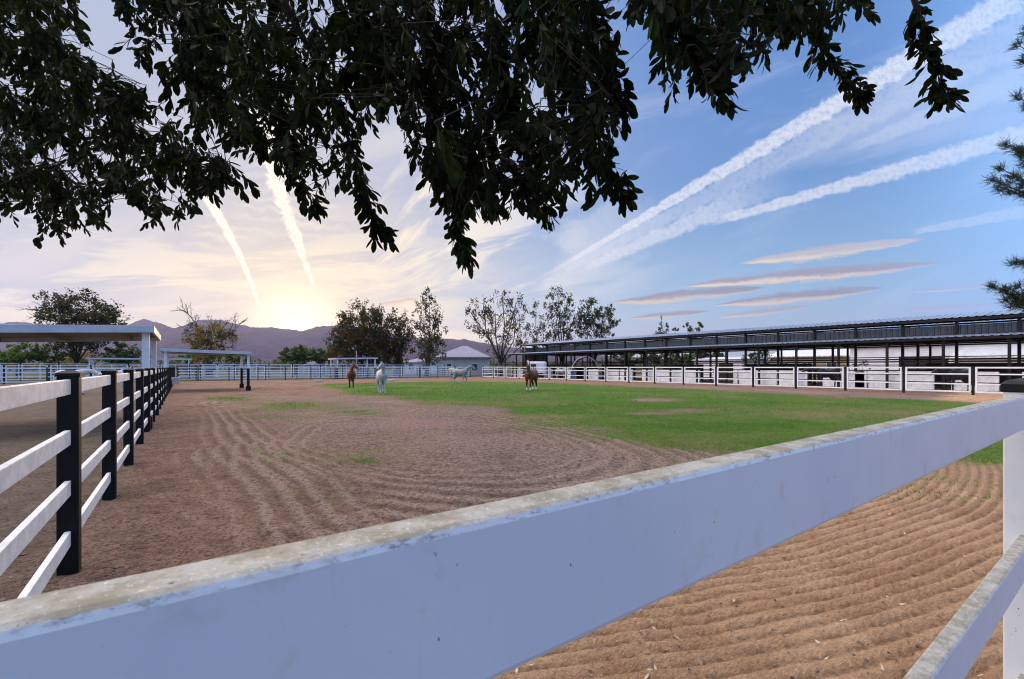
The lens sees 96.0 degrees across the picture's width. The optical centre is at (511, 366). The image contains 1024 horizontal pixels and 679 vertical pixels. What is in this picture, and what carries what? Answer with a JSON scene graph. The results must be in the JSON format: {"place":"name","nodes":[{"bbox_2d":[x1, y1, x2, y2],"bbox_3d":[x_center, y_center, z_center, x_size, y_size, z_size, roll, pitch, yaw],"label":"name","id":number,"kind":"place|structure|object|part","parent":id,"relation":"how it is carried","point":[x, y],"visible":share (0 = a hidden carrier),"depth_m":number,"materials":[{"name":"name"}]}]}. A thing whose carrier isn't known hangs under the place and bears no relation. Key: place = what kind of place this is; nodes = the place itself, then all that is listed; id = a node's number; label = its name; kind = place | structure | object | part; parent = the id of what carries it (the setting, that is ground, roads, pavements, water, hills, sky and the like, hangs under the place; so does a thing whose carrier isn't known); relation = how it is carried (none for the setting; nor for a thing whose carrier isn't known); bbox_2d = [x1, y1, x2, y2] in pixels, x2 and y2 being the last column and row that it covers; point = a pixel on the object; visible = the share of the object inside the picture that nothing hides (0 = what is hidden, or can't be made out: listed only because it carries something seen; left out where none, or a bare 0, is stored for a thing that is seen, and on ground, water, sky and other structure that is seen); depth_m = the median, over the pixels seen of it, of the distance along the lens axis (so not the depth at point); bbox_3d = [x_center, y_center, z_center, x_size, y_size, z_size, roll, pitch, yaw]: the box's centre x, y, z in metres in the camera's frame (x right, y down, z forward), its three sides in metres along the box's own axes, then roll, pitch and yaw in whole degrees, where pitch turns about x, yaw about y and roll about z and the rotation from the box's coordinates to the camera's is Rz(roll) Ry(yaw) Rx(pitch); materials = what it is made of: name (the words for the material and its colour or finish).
{"place":"outdoors","nodes":[
{"label":"outdoors","id":0,"kind":"place"},
{"bbox_2d":[0,319,769,366],"bbox_3d":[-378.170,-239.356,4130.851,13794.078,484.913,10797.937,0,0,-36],"label":"mountains","id":1,"kind":"structure","parent":0,"point":[263,344],"depth_m":3768.97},
{"bbox_2d":[0,367,1002,678],"bbox_3d":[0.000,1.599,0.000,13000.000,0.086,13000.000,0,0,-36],"label":"ground","id":2,"kind":"structure","parent":0,"point":[882,557],"depth_m":5.74,"materials":[{"name":"soil"}]},
{"bbox_2d":[0,342,49,376],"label":"round tree","id":3,"kind":"object","parent":2,"relation":"on","point":[11,355],"visible":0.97,"depth_m":63.73,"materials":[{"name":"green plant"}]},
{"bbox_2d":[39,345,71,377],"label":"round tree","id":4,"kind":"object","parent":2,"relation":"on","point":[49,361],"visible":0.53,"depth_m":65.97,"materials":[{"name":"green plant"}]},
{"bbox_2d":[18,287,133,370],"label":"broad tree","id":5,"kind":"object","parent":2,"relation":"on","point":[106,316],"visible":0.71,"depth_m":65.65,"materials":[{"name":"green plant"}]},
{"bbox_2d":[53,368,101,394],"bbox_3d":[-24.987,0.837,26.510,2.730,1.550,0.670,0,0,-2],"label":"horse","id":6,"kind":"object","parent":2,"relation":"on","point":[88,371],"visible":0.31,"depth_m":26.47},
{"bbox_2d":[0,324,160,428],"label":"shade shelter","id":7,"kind":"object","parent":2,"relation":"on","point":[145,334],"visible":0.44,"depth_m":12.03,"materials":[{"name":"white paint"}]},
{"bbox_2d":[62,352,99,367],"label":"bush","id":8,"kind":"object","parent":2,"relation":"on","point":[82,361],"visible":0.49,"depth_m":69.67,"materials":[{"name":"green plant"}]},
{"bbox_2d":[0,365,163,383],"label":"pen fence","id":9,"kind":"object","parent":2,"relation":"on","point":[50,368],"visible":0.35,"depth_m":43.98,"materials":[{"name":"white paint"}]},
{"bbox_2d":[0,367,163,382],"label":"neighbour end fence","id":10,"kind":"object","parent":2,"relation":"on","point":[46,372],"visible":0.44,"depth_m":40.26,"materials":[{"name":"white paint"}]},
{"bbox_2d":[0,367,174,598],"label":"black post fence","id":11,"kind":"object","parent":2,"relation":"on","point":[63,500],"visible":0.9,"depth_m":3.56,"materials":[{"name":"wood"}]},
{"bbox_2d":[172,377,179,383],"bbox_3d":[-24.198,0.917,33.101,0.586,0.666,0.496,0,0,-36],"label":"water bucket","id":12,"kind":"object","parent":11,"relation":"hanging from","point":[175,380],"visible":0.88,"depth_m":32.95,"materials":[{"name":"white paint"}]},
{"bbox_2d":[100,369,135,392],"bbox_3d":[-24.175,0.865,28.522,2.710,1.494,0.669,0,0,-4],"label":"horse","id":13,"kind":"object","parent":2,"relation":"on","point":[120,372],"visible":0.09,"depth_m":28.36},
{"bbox_2d":[97,341,141,369],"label":"round tree","id":14,"kind":"object","parent":2,"relation":"on","point":[117,353],"visible":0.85,"depth_m":69.79,"materials":[{"name":"green plant"}]},
{"bbox_2d":[86,358,191,377],"bbox_3d":[-48.859,0.284,60.953,10.650,2.832,4.050,0,0,-36],"label":"shade shelter","id":15,"kind":"object","parent":2,"relation":"on","point":[94,359],"visible":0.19,"depth_m":60.26,"materials":[{"name":"white paint"}]},
{"bbox_2d":[178,366,196,380],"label":"open gate","id":16,"kind":"structure","parent":2,"relation":"on","point":[188,371],"depth_m":55.01,"materials":[{"name":"white metal"}]},
{"bbox_2d":[173,354,202,369],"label":"bush","id":17,"kind":"object","parent":2,"relation":"on","point":[186,356],"visible":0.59,"depth_m":83.91,"materials":[{"name":"green plant"}]},
{"bbox_2d":[189,354,206,371],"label":"bush","id":18,"kind":"object","parent":2,"relation":"on","point":[193,357],"visible":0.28,"depth_m":95.57,"materials":[{"name":"green plant"}]},
{"bbox_2d":[160,348,251,390],"bbox_3d":[-21.059,0.279,31.780,4.950,2.842,5.450,0,0,-36],"label":"shade shelter","id":19,"kind":"object","parent":2,"relation":"on","point":[167,352],"visible":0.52,"depth_m":31.10,"materials":[{"name":"white paint"}]},
{"bbox_2d":[171,298,246,376],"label":"half bare tree","id":20,"kind":"object","parent":2,"relation":"on","point":[201,334],"visible":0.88,"depth_m":69.55,"materials":[{"name":"green plant"}]},
{"bbox_2d":[0,363,444,380],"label":"tall panel fence","id":21,"kind":"object","parent":2,"relation":"on","point":[160,365],"visible":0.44,"depth_m":63.36,"materials":[{"name":"white metal"}]},
{"bbox_2d":[200,366,265,380],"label":"pipe gate","id":22,"kind":"structure","parent":2,"relation":"on","point":[235,372],"depth_m":55.30,"materials":[{"name":"white metal"}]},
{"bbox_2d":[221,351,252,374],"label":"bush","id":23,"kind":"object","parent":2,"relation":"on","point":[232,359],"visible":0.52,"depth_m":83.07,"materials":[{"name":"green plant"}]},
{"bbox_2d":[277,343,320,373],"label":"round tree","id":24,"kind":"object","parent":2,"relation":"on","point":[299,353],"visible":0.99,"depth_m":95.60,"materials":[{"name":"green plant"}]},
{"bbox_2d":[305,361,333,371],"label":"farm house","id":25,"kind":"structure","parent":2,"relation":"on","point":[312,362],"depth_m":150.00,"materials":[{"name":"beige paint"}]},
{"bbox_2d":[177,367,469,380],"bbox_3d":[-21.407,0.870,60.664,36.760,1.660,0.090,0,0,-36],"label":"paddock end fence","id":26,"kind":"object","parent":2,"relation":"on","point":[310,372],"visible":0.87,"depth_m":56.98,"materials":[{"name":"white metal"}]},
{"bbox_2d":[310,346,340,373],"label":"round tree","id":27,"kind":"object","parent":2,"relation":"on","point":[321,359],"visible":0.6,"depth_m":97.48,"materials":[{"name":"green plant"}]},
{"bbox_2d":[328,357,377,378],"bbox_3d":[-22.298,0.184,64.637,5.750,3.032,3.950,0,0,-36],"label":"shade shelter","id":28,"kind":"object","parent":2,"relation":"on","point":[337,359],"visible":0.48,"depth_m":64.40,"materials":[{"name":"white paint"}]},
{"bbox_2d":[347,363,358,387],"bbox_3d":[-12.415,0.644,35.783,0.755,1.937,2.222,0,0,-28],"label":"horse","id":29,"kind":"object","parent":2,"relation":"on","point":[351,374],"visible":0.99,"depth_m":35.33},
{"bbox_2d":[322,297,406,375],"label":"eucalyptus tree","id":30,"kind":"object","parent":2,"relation":"on","point":[363,329],"visible":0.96,"depth_m":76.97,"materials":[{"name":"green plant"}]},
{"bbox_2d":[297,366,454,378],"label":"panel fence","id":31,"kind":"object","parent":2,"relation":"on","point":[343,370],"visible":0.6,"depth_m":66.49,"materials":[{"name":"white metal"}]},
{"bbox_2d":[376,361,386,392],"bbox_3d":[-8.118,0.631,28.660,0.688,1.963,2.228,0,0,-17],"label":"horse","id":32,"kind":"object","parent":2,"relation":"on","point":[381,376],"visible":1,"depth_m":28.25},
{"bbox_2d":[1,356,769,370],"bbox_3d":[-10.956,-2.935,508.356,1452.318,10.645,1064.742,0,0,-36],"label":"distant scrub","id":33,"kind":"object","parent":2,"relation":"on","point":[495,365],"visible":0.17,"depth_m":220.98,"materials":[{"name":"green plant"}]},
{"bbox_2d":[382,307,417,370],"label":"eucalyptus tree","id":34,"kind":"object","parent":2,"relation":"on","point":[398,361],"visible":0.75,"depth_m":79.63,"materials":[{"name":"green plant"}]},
{"bbox_2d":[403,358,436,373],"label":"long house","id":35,"kind":"structure","parent":2,"relation":"on","point":[412,362],"depth_m":108.00,"materials":[{"name":"white paint"}]},
{"bbox_2d":[404,286,447,376],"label":"slim tree","id":36,"kind":"object","parent":2,"relation":"on","point":[430,348],"visible":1,"depth_m":75.59,"materials":[{"name":"green plant"}]},
{"bbox_2d":[415,361,453,375],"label":"shade shelter","id":37,"kind":"object","parent":2,"relation":"on","point":[435,361],"visible":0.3,"depth_m":83.68,"materials":[{"name":"white paint"}]},
{"bbox_2d":[450,365,475,383],"bbox_3d":[-4.644,0.672,43.666,2.540,1.880,0.670,0,0,6],"label":"horse","id":38,"kind":"object","parent":2,"relation":"on","point":[459,372],"visible":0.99,"depth_m":43.51},
{"bbox_2d":[435,346,491,374],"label":"hip roof house","id":39,"kind":"structure","parent":2,"relation":"on","point":[464,356],"depth_m":92.00,"materials":[{"name":"grey paint"}]},
{"bbox_2d":[0,0,969,278],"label":"overhanging tree","id":40,"kind":"object","parent":2,"relation":"on","point":[458,170],"visible":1,"depth_m":1.79,"materials":[{"name":"green plant"}]},
{"bbox_2d":[464,289,527,376],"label":"open tree","id":41,"kind":"object","parent":2,"relation":"on","point":[500,358],"visible":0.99,"depth_m":73.84,"materials":[{"name":"green plant"}]},
{"bbox_2d":[483,366,512,377],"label":"stall divider fence","id":42,"kind":"object","parent":2,"relation":"on","point":[498,368],"visible":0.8,"depth_m":70.97,"materials":[{"name":"white paint"}]},
{"bbox_2d":[0,378,1023,678],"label":"front fence","id":43,"kind":"object","parent":2,"relation":"on","point":[490,590],"visible":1,"depth_m":0.34,"materials":[{"name":"white wood"}]},
{"bbox_2d":[525,359,538,391],"bbox_3d":[1.226,0.535,30.496,0.690,2.154,2.247,0,0,22],"label":"horse","id":44,"kind":"object","parent":2,"relation":"on","point":[531,375],"visible":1,"depth_m":30.12},
{"bbox_2d":[522,300,550,347],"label":"open tree","id":45,"kind":"object","parent":2,"relation":"on","point":[543,325],"visible":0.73,"depth_m":81.84,"materials":[{"name":"green plant"}]},
{"bbox_2d":[530,362,547,377],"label":"horse trailer","id":46,"kind":"object","parent":2,"relation":"on","point":[540,364],"visible":0.44,"depth_m":65.01,"materials":[{"name":"white paint"}]},
{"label":"door","id":47,"kind":"part","parent":46,"relation":"part of","materials":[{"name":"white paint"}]},
{"bbox_2d":[543,285,583,363],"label":"open tree","id":48,"kind":"object","parent":2,"relation":"on","point":[567,332],"visible":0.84,"depth_m":79.68,"materials":[{"name":"green plant"}]},
{"bbox_2d":[555,368,571,377],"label":"horse","id":49,"kind":"object","parent":2,"relation":"on","point":[561,372],"visible":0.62,"depth_m":59.71},
{"bbox_2d":[570,356,600,378],"bbox_3d":[10.025,0.100,62.445,3.900,3.000,5.000,0,0,12],"label":"hoop shelter","id":50,"kind":"object","parent":2,"relation":"on","point":[579,372],"visible":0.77,"depth_m":64.41,"materials":[{"name":"white metal"}]},
{"bbox_2d":[571,297,620,364],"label":"open tree","id":51,"kind":"object","parent":2,"relation":"on","point":[589,323],"visible":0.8,"depth_m":81.20,"materials":[{"name":"green plant"}]},
{"bbox_2d":[612,353,639,364],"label":"bush","id":52,"kind":"object","parent":2,"relation":"on","point":[615,357],"visible":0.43,"depth_m":81.26,"materials":[{"name":"green plant"}]},
{"bbox_2d":[639,354,663,368],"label":"bush","id":53,"kind":"object","parent":2,"relation":"on","point":[653,357],"visible":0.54,"depth_m":83.07,"materials":[{"name":"green plant"}]},
{"bbox_2d":[655,316,678,340],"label":"treetop","id":54,"kind":"object","parent":2,"relation":"on","point":[667,329],"visible":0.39,"depth_m":95.98,"materials":[{"name":"green plant"}]},
{"bbox_2d":[661,353,694,362],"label":"bush","id":55,"kind":"object","parent":2,"relation":"on","point":[677,356],"visible":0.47,"depth_m":84.82,"materials":[{"name":"green plant"}]},
{"bbox_2d":[682,322,706,339],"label":"treetop","id":56,"kind":"object","parent":2,"relation":"on","point":[697,328],"visible":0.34,"depth_m":97.67,"materials":[{"name":"green plant"}]},
{"bbox_2d":[415,477,993,678],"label":"fallen leaves","id":57,"kind":"object","parent":2,"relation":"on","point":[677,637],"visible":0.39,"depth_m":2.84,"materials":[{"name":"brown plant"}]},
{"bbox_2d":[691,351,724,358],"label":"bush","id":58,"kind":"object","parent":2,"relation":"on","point":[705,355],"visible":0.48,"depth_m":87.38,"materials":[{"name":"green plant"}]},
{"bbox_2d":[691,357,761,377],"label":"storage shed","id":59,"kind":"structure","parent":2,"relation":"on","point":[730,375],"depth_m":69.45,"materials":[{"name":"white paint"}]},
{"bbox_2d":[719,364,732,377],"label":"door","id":60,"kind":"structure","parent":59,"relation":"in","point":[730,375],"depth_m":68.93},
{"bbox_2d":[482,366,1023,394],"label":"stall run fence","id":61,"kind":"object","parent":2,"relation":"on","point":[903,373],"visible":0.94,"depth_m":33.68,"materials":[{"name":"white paint"}]},
{"bbox_2d":[741,349,771,363],"bbox_3d":[31.894,-0.630,59.999,3.989,4.781,2.439,0,0,19],"label":"yard tree","id":62,"kind":"object","parent":2,"relation":"on","point":[751,355],"visible":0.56,"depth_m":59.95,"materials":[{"name":"green plant"}]},
{"bbox_2d":[500,309,1023,391],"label":"horse barn","id":63,"kind":"structure","parent":2,"relation":"on","point":[1009,332],"depth_m":41.15,"materials":[{"name":"black paint"}]},
{"bbox_2d":[763,349,849,378],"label":"ranch house","id":64,"kind":"structure","parent":2,"relation":"on","point":[823,353],"depth_m":59.73,"materials":[{"name":"beige paint"}]},
{"bbox_2d":[826,361,836,368],"bbox_3d":[39.955,0.050,57.573,0.130,1.440,1.240,0,0,-36],"label":"window","id":65,"kind":"structure","parent":64,"relation":"in","point":[834,361],"depth_m":57.72,"materials":[{"name":"white paint"}]},
{"bbox_2d":[802,366,840,386],"bbox_3d":[23.137,0.763,34.471,2.936,1.701,0.723,0,0,0],"label":"horse","id":66,"kind":"object","parent":2,"relation":"on","point":[831,376],"visible":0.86,"depth_m":34.28},
{"bbox_2d":[850,342,1023,379],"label":"stable building","id":67,"kind":"structure","parent":2,"relation":"on","point":[992,349],"depth_m":47.47,"materials":[{"name":"white paint"}]},
{"bbox_2d":[899,356,947,369],"bbox_3d":[42.296,0.250,47.446,0.100,2.700,3.900,0,0,-36],"label":"door","id":68,"kind":"structure","parent":67,"relation":"in","point":[907,364],"depth_m":47.89,"materials":[{"name":"black metal"}]},
{"bbox_2d":[930,368,971,392],"bbox_3d":[27.642,0.801,28.904,2.831,1.625,0.703,0,0,2],"label":"horse","id":69,"kind":"object","parent":2,"relation":"on","point":[953,378],"visible":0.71,"depth_m":28.75},
{"bbox_2d":[945,355,1023,362],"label":"office building","id":70,"kind":"structure","parent":2,"relation":"on","point":[994,356],"depth_m":42.22,"materials":[{"name":"white paint"}]},
{"bbox_2d":[981,24,1023,315],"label":"pine tree","id":71,"kind":"object","parent":2,"relation":"on","point":[1016,301],"visible":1,"depth_m":4.36,"materials":[{"name":"green plant"}]},
{"bbox_2d":[0,0,1023,361],"label":"sky","id":72,"kind":"structure","parent":0,"point":[799,207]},
{"bbox_2d":[87,396,1002,678],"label":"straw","id":73,"kind":"object","parent":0,"point":[493,498],"visible":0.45,"depth_m":6.12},
{"bbox_2d":[182,382,1002,501],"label":"grass","id":74,"kind":"structure","parent":0,"point":[706,429],"depth_m":14.42,"materials":[{"name":"green plant"}]}
]}

